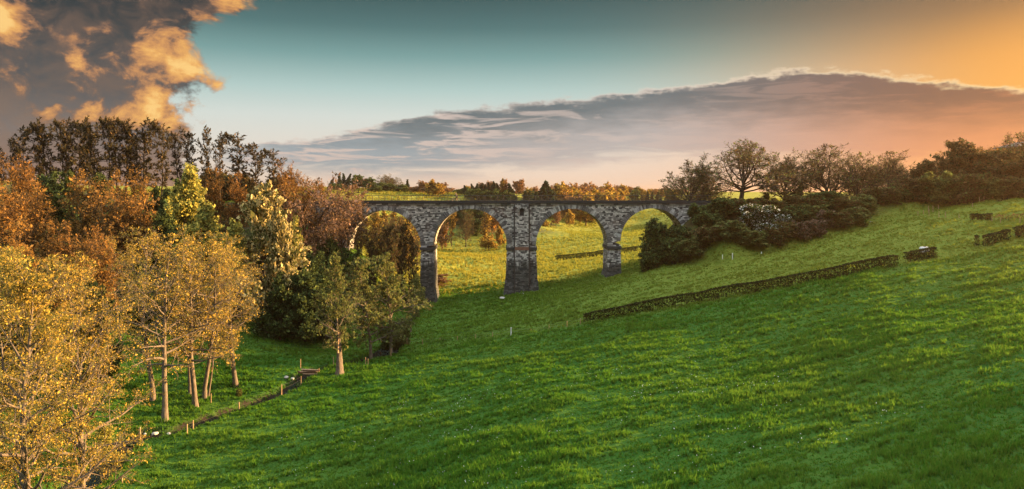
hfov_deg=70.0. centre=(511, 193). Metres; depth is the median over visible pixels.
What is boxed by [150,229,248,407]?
alder tree
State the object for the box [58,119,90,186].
poplar tree
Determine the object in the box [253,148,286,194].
tree
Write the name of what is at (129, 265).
alder tree
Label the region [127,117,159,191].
poplar tree
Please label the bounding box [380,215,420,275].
twiggy tree
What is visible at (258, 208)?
yellow tree
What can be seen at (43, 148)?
poplar tree
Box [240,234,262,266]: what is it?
dark tree
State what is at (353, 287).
alder tree
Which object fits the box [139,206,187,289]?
dark tree
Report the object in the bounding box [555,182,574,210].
golden tree
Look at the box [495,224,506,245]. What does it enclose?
field bush
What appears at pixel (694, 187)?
oak tree
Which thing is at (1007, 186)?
hill bush
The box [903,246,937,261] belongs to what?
hedge
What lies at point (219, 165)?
poplar tree
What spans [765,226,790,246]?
thicket bush
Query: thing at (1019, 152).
wood tree
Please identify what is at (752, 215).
thicket bush
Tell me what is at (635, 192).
green tree
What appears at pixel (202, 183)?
russet tree
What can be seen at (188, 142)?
poplar tree
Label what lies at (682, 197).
oak tree
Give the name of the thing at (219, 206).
russet tree
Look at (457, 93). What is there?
sky
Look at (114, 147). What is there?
poplar tree
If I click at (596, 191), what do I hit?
golden tree
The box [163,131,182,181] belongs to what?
poplar tree
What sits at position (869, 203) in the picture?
thicket bush
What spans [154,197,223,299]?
yellow tree
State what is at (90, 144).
poplar tree
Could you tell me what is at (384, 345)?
pool scrub
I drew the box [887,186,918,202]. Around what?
thicket bush
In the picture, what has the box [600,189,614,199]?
golden tree
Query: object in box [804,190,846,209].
thicket bush
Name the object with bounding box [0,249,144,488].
alder tree
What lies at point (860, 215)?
thicket bush
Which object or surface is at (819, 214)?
thicket bush
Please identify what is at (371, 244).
thin tree
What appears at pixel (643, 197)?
golden tree
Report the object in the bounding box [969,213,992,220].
hedge
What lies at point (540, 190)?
conifer tree
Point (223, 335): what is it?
alder tree
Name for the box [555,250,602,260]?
hedge
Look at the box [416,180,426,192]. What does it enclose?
russet tree
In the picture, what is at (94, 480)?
stream water
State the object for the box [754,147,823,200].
oak tree
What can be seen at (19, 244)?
russet tree
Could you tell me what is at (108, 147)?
poplar tree
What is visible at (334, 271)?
split tree
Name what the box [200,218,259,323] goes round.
yellow tree
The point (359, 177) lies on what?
green tree
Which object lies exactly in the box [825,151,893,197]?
oak tree
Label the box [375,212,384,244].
twiggy tree
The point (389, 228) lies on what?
thin tree
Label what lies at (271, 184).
russet tree
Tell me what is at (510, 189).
conifer tree
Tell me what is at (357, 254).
bank tree
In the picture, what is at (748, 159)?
oak tree
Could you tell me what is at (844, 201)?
thicket bush
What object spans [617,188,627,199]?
golden tree
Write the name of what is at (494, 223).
field tree
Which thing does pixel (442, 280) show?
field bush
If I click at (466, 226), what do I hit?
field tree
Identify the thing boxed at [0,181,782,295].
field grass
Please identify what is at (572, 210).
russet tree
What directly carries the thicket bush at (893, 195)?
on the ground at (746, 433)
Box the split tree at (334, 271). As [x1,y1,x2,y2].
[310,250,363,374]
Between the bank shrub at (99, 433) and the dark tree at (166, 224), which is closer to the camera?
the bank shrub at (99, 433)
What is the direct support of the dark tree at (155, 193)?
on the ground at (746, 433)
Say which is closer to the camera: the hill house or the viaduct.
the viaduct
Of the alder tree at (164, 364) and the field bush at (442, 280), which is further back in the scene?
the field bush at (442, 280)
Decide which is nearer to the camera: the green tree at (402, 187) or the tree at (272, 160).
the tree at (272, 160)
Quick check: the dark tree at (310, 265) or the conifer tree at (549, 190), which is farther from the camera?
the conifer tree at (549, 190)
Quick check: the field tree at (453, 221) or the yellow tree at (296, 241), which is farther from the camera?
the field tree at (453, 221)
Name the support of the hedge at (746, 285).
on the ground at (746, 433)
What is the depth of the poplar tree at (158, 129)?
163.61 m
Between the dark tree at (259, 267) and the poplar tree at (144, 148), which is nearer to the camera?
the dark tree at (259, 267)
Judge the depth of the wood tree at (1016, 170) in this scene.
149.90 m
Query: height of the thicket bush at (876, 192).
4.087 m
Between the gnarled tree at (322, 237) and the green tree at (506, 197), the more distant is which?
the green tree at (506, 197)
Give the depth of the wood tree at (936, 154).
163.68 m
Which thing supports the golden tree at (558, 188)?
on the ground at (746, 433)
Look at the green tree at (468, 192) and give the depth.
400.07 m
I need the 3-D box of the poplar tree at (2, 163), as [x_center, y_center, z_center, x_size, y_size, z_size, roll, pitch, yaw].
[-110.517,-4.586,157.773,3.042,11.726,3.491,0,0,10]
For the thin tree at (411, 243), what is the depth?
140.76 m
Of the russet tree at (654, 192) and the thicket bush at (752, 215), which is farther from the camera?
the russet tree at (654, 192)
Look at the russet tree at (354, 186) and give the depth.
402.54 m
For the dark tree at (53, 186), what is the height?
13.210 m
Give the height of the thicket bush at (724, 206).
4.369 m
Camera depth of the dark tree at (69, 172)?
149.42 m
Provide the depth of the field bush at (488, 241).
285.10 m
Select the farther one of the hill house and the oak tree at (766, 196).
the hill house
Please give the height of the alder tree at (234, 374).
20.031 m
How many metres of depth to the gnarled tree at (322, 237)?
135.25 m
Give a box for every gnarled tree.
[275,171,371,247]
[284,201,338,261]
[301,218,355,261]
[310,187,377,244]
[322,207,364,263]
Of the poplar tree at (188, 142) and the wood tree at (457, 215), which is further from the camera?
the wood tree at (457, 215)
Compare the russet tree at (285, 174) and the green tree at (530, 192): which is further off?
the green tree at (530, 192)
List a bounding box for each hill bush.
[914,170,960,203]
[932,175,971,204]
[954,171,992,202]
[972,173,1007,200]
[990,176,1023,199]
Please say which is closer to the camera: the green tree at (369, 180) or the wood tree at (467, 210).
the wood tree at (467, 210)
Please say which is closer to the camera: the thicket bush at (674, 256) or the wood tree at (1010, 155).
the thicket bush at (674, 256)
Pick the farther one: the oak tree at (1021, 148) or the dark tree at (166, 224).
the oak tree at (1021, 148)
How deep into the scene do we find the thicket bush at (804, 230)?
137.44 m
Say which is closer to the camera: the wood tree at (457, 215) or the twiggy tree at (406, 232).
the twiggy tree at (406, 232)
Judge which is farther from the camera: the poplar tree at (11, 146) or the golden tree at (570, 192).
the golden tree at (570, 192)
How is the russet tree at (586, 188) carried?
on the ground at (746, 433)
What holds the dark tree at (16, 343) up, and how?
on the ground at (746, 433)
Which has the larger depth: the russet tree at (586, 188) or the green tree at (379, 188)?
the russet tree at (586, 188)
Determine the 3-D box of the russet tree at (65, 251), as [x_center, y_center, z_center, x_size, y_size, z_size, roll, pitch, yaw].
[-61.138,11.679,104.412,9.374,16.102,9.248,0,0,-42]
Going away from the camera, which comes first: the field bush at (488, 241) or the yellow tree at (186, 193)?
the yellow tree at (186, 193)
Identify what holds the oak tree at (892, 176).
on the ground at (746, 433)
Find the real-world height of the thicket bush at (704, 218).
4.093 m
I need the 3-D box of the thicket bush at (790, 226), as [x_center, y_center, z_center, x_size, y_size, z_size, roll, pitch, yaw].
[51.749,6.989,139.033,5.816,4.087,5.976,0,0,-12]
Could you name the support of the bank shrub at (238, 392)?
on the ground at (746, 433)
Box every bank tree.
[345,248,371,306]
[366,263,377,299]
[381,274,396,301]
[394,277,409,298]
[404,282,412,303]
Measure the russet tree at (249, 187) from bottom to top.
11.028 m
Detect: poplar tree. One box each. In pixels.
[0,148,9,194]
[1,135,19,186]
[7,125,37,191]
[19,117,59,175]
[20,121,48,177]
[46,118,78,194]
[55,116,80,182]
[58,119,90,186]
[68,118,103,176]
[69,115,99,195]
[90,117,123,201]
[98,116,123,194]
[105,117,145,193]
[111,120,143,187]
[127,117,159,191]
[144,122,178,197]
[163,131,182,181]
[177,126,200,182]
[192,125,215,200]
[211,131,226,201]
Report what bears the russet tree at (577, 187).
on the ground at (746, 433)
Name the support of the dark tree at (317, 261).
on the ground at (746, 433)
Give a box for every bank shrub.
[94,420,131,462]
[236,388,241,396]
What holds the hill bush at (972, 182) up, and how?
on the ground at (746, 433)
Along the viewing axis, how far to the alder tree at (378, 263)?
113.87 m
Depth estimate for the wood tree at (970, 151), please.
157.47 m
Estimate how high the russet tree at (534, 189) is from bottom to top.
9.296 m
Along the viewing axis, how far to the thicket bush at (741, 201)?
144.88 m
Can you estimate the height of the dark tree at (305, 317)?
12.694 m
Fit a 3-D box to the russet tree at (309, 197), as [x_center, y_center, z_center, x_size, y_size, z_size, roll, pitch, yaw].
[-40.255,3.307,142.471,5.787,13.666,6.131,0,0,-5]
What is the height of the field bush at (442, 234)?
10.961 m
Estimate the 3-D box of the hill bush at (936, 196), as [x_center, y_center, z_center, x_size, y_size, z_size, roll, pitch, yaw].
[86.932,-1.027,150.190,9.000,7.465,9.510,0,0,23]
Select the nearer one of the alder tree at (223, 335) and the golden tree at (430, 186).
the alder tree at (223, 335)
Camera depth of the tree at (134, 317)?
111.02 m
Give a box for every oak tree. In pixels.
[375,175,393,186]
[388,177,403,185]
[655,153,730,200]
[660,171,732,219]
[692,138,813,198]
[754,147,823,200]
[763,192,769,199]
[771,142,861,196]
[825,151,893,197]
[845,149,916,196]
[858,155,893,189]
[889,163,914,183]
[979,131,1023,155]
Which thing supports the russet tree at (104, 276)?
on the ground at (746, 433)
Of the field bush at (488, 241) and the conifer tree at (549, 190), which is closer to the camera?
the field bush at (488, 241)
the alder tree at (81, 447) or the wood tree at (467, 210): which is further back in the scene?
the wood tree at (467, 210)
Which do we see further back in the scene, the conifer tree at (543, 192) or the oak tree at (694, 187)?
the conifer tree at (543, 192)
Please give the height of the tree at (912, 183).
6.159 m
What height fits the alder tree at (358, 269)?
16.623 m
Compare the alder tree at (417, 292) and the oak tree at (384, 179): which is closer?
the alder tree at (417, 292)
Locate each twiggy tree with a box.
[354,222,371,250]
[363,215,408,276]
[367,214,380,254]
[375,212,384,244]
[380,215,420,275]
[402,220,414,281]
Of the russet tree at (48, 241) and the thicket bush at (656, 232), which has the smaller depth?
the russet tree at (48, 241)
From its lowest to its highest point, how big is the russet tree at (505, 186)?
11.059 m
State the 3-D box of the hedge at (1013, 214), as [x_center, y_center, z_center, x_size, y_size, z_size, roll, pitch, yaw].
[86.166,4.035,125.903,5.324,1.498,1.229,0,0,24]
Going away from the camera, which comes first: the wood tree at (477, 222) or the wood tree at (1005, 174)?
the wood tree at (1005, 174)
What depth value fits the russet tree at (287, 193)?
137.47 m
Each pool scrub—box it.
[379,328,394,348]
[389,318,411,348]
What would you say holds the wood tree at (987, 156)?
on the ground at (746, 433)
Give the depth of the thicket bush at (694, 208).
146.06 m
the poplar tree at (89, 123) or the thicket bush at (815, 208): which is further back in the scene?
the poplar tree at (89, 123)
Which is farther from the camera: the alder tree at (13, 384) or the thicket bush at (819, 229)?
the thicket bush at (819, 229)
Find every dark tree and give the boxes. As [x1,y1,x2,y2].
[0,245,52,389]
[31,171,80,233]
[57,279,125,395]
[59,169,82,200]
[88,172,112,201]
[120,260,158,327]
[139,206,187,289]
[142,185,170,220]
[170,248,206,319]
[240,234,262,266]
[250,271,299,339]
[253,244,280,310]
[286,269,325,343]
[291,250,319,288]
[305,249,347,302]
[310,269,355,341]
[315,234,349,293]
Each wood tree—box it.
[450,210,462,221]
[459,209,476,223]
[464,217,481,235]
[470,209,486,222]
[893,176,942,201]
[903,158,953,185]
[930,137,986,174]
[933,150,950,173]
[962,147,986,173]
[969,150,1007,178]
[981,147,1014,173]
[989,148,1023,170]
[994,159,1023,178]
[1003,154,1023,176]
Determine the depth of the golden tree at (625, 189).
519.05 m
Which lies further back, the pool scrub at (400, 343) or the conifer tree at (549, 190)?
the conifer tree at (549, 190)
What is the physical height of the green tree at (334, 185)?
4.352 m
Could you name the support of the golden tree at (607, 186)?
on the ground at (746, 433)
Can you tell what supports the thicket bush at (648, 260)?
on the ground at (746, 433)
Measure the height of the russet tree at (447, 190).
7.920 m
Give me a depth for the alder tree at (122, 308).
105.91 m
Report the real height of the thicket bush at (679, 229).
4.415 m
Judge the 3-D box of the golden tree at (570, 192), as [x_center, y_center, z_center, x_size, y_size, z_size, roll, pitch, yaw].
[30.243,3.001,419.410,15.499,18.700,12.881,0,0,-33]
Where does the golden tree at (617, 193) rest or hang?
on the ground at (746, 433)
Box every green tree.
[327,183,341,189]
[351,174,364,186]
[362,176,376,188]
[367,185,382,191]
[374,182,386,189]
[384,183,398,190]
[393,184,409,191]
[463,189,475,197]
[467,188,487,199]
[480,189,490,199]
[486,189,501,199]
[500,189,513,199]
[522,189,534,199]
[627,189,640,199]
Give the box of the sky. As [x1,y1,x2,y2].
[0,0,1023,191]
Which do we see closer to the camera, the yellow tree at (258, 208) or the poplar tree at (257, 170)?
the yellow tree at (258, 208)
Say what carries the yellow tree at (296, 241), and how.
on the ground at (746, 433)
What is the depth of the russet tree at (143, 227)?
119.00 m
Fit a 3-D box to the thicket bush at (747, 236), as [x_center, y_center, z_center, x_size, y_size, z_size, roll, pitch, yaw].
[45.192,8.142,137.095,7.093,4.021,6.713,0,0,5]
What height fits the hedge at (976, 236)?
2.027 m
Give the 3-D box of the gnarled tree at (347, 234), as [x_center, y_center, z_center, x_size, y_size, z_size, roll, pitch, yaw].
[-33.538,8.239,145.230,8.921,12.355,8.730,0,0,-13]
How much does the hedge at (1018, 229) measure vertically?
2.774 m
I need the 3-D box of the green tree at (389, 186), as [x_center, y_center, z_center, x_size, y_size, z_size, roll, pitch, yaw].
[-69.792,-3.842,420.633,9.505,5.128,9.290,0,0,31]
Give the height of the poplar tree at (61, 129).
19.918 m
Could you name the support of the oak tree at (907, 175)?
on the ground at (746, 433)
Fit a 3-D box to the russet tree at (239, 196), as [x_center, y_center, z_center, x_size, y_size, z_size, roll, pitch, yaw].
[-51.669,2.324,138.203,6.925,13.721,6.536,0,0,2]
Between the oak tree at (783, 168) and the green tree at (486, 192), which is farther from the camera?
the green tree at (486, 192)
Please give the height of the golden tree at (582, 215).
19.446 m
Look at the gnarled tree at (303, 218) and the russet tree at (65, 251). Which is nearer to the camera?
the russet tree at (65, 251)
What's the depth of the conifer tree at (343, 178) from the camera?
429.75 m
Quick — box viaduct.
[281,195,719,302]
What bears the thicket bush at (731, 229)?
on the ground at (746, 433)
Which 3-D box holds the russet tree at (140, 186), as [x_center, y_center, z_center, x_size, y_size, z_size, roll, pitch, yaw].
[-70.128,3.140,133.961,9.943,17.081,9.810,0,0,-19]
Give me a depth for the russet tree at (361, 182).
427.11 m
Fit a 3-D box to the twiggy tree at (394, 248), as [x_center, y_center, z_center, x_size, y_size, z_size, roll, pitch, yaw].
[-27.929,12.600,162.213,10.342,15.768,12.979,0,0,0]
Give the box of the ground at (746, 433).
[0,183,1023,488]
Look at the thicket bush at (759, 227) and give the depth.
136.89 m
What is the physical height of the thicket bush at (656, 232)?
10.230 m
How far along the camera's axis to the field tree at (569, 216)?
383.37 m
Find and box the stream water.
[59,348,398,488]
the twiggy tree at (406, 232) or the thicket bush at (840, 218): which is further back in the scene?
the twiggy tree at (406, 232)
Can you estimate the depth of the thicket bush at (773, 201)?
144.89 m
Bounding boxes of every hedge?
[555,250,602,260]
[583,254,899,324]
[621,246,637,252]
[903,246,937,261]
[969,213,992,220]
[973,234,979,245]
[982,229,1010,245]
[994,213,1023,220]
[1012,224,1023,236]
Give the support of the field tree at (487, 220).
on the ground at (746, 433)
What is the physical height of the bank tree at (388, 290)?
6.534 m
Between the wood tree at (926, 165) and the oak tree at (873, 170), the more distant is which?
the oak tree at (873, 170)
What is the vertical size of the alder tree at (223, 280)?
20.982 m
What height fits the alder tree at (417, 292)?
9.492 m
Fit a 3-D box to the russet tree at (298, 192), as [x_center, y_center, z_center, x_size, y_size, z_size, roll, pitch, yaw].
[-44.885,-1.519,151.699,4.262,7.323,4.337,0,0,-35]
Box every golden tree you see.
[424,179,439,193]
[432,182,446,196]
[552,181,566,199]
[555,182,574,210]
[556,186,574,197]
[564,188,584,211]
[574,191,594,225]
[589,187,604,199]
[599,182,618,196]
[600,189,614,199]
[604,188,626,199]
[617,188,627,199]
[619,184,628,194]
[640,190,649,199]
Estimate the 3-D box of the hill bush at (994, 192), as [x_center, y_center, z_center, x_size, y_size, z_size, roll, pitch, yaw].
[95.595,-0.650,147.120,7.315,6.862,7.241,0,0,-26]
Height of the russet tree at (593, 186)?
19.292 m
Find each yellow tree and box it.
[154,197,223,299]
[155,162,224,246]
[163,185,187,225]
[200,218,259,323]
[217,179,311,319]
[249,208,301,319]
[289,215,304,256]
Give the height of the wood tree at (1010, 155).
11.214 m
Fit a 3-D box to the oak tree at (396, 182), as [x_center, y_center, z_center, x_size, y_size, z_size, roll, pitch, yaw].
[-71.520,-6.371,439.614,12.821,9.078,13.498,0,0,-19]
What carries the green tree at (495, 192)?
on the ground at (746, 433)
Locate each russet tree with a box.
[0,151,47,218]
[0,175,51,252]
[0,180,62,270]
[0,215,50,322]
[33,216,81,312]
[46,220,119,315]
[53,168,114,254]
[58,226,122,336]
[74,174,160,284]
[100,164,157,244]
[101,195,161,273]
[197,166,229,225]
[199,169,223,199]
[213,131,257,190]
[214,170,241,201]
[215,170,250,232]
[233,172,260,199]
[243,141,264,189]
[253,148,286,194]
[264,179,281,197]
[271,159,299,208]
[275,175,302,226]
[290,169,306,199]
[293,178,317,236]
[305,176,329,200]
[343,184,359,189]
[357,178,366,188]
[410,186,423,192]
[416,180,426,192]
[441,182,452,194]
[498,178,508,191]
[512,178,525,194]
[531,186,539,191]
[561,192,581,221]
[568,182,585,193]
[572,183,590,193]
[585,183,598,190]
[649,189,657,194]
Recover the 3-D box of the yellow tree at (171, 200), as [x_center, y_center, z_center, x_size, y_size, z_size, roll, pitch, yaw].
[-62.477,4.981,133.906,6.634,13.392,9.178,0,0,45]
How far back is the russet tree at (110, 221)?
117.88 m
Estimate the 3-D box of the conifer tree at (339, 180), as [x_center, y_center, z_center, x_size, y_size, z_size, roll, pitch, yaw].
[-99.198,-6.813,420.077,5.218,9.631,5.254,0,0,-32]
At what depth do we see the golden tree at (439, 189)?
397.96 m
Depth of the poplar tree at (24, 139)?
159.83 m
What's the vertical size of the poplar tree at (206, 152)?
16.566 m
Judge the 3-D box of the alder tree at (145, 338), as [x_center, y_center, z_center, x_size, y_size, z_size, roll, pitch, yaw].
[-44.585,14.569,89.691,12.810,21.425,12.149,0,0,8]
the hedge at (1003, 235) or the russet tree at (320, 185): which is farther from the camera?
the russet tree at (320, 185)
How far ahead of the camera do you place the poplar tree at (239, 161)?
145.58 m
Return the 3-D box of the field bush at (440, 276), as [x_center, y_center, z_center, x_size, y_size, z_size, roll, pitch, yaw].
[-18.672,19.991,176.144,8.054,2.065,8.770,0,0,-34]
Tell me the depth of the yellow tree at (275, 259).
119.42 m
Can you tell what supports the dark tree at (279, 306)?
on the ground at (746, 433)
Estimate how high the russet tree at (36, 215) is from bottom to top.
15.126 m
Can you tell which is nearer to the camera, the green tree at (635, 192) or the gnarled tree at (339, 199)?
the gnarled tree at (339, 199)
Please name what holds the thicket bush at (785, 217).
on the ground at (746, 433)
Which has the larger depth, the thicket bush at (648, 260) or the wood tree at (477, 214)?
the wood tree at (477, 214)
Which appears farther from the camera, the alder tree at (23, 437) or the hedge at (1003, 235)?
the hedge at (1003, 235)
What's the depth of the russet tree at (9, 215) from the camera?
111.62 m
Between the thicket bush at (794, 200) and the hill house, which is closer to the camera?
the thicket bush at (794, 200)
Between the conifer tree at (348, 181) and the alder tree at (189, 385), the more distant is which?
the conifer tree at (348, 181)
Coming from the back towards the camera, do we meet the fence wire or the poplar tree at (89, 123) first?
the poplar tree at (89, 123)
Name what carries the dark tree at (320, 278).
on the ground at (746, 433)
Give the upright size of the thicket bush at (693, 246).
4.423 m
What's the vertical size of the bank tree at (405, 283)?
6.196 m
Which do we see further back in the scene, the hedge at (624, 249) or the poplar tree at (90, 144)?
the hedge at (624, 249)
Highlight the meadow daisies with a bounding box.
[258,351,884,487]
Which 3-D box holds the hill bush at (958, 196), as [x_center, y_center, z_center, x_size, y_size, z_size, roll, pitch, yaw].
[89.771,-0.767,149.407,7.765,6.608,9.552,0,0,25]
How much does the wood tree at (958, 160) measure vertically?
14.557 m
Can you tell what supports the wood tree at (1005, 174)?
on the ground at (746, 433)
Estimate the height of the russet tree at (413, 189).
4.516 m
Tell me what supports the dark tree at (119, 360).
on the ground at (746, 433)
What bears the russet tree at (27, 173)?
on the ground at (746, 433)
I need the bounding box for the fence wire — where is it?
[141,380,299,432]
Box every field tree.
[444,215,450,238]
[449,212,458,245]
[454,210,475,246]
[479,212,492,248]
[480,213,498,236]
[550,211,561,225]
[564,209,574,224]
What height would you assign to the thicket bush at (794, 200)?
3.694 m
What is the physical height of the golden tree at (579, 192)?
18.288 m
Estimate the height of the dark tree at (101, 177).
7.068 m
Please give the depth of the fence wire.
82.13 m
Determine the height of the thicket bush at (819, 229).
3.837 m
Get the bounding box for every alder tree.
[0,243,63,488]
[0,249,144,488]
[1,250,166,488]
[82,226,198,400]
[99,235,140,339]
[103,224,218,422]
[116,240,144,305]
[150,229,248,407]
[152,235,222,395]
[161,231,261,398]
[193,234,267,387]
[201,253,247,395]
[334,256,405,358]
[345,266,363,314]
[359,250,433,353]
[399,278,424,331]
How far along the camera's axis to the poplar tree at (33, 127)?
160.52 m
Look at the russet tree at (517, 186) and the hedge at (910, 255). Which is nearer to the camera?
the hedge at (910, 255)
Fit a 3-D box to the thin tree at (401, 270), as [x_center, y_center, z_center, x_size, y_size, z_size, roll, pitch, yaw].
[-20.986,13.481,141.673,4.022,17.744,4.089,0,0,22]
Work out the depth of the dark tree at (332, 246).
135.07 m
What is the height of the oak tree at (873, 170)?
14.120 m
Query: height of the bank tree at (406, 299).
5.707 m
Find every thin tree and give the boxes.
[364,235,377,284]
[377,223,398,303]
[395,218,410,306]
[401,231,420,304]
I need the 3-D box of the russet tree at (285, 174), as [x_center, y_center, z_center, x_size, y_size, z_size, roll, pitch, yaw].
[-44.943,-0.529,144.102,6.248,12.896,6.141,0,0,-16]
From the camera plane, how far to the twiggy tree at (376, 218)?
166.25 m
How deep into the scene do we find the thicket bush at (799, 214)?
141.89 m
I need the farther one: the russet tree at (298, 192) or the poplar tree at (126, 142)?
the poplar tree at (126, 142)
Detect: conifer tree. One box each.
[336,174,341,188]
[342,173,346,184]
[344,174,351,187]
[507,183,517,199]
[538,183,545,198]
[539,187,551,215]
[544,180,560,216]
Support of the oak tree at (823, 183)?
on the ground at (746, 433)
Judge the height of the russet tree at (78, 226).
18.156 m
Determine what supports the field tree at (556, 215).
on the ground at (746, 433)
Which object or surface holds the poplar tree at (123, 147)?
on the ground at (746, 433)
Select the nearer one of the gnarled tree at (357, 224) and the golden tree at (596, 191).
the gnarled tree at (357, 224)
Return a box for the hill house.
[992,142,1023,151]
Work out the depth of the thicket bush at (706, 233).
138.13 m
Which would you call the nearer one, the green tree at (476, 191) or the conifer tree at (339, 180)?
the green tree at (476, 191)
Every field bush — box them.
[437,223,452,248]
[438,273,449,278]
[438,277,452,285]
[477,234,498,249]
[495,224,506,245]
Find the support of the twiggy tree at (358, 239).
on the ground at (746, 433)
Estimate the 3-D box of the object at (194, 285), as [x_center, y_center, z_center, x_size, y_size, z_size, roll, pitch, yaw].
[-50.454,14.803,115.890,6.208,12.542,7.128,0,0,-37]
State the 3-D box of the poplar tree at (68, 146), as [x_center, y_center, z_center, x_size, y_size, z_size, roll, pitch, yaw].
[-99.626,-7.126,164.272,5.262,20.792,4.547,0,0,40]
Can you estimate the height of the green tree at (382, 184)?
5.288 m
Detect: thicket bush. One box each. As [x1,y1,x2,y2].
[636,249,660,271]
[638,217,671,264]
[658,235,685,263]
[668,224,691,238]
[674,237,709,258]
[687,202,713,219]
[688,225,722,242]
[691,211,725,228]
[707,197,737,216]
[715,220,747,238]
[734,197,760,213]
[734,227,770,247]
[738,203,780,230]
[755,197,785,214]
[755,223,782,240]
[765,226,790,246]
[771,221,797,237]
[773,212,792,225]
[779,205,812,222]
[782,194,825,207]
[792,220,814,238]
[798,202,828,218]
[803,218,827,237]
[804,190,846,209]
[816,209,836,228]
[823,211,854,227]
[829,196,861,211]
[836,205,871,226]
[849,194,879,212]
[861,186,889,202]
[880,186,903,204]
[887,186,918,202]
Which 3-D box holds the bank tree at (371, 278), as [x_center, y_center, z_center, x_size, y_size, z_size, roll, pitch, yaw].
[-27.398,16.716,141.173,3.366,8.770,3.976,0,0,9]
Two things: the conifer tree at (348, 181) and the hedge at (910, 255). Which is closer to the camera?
the hedge at (910, 255)

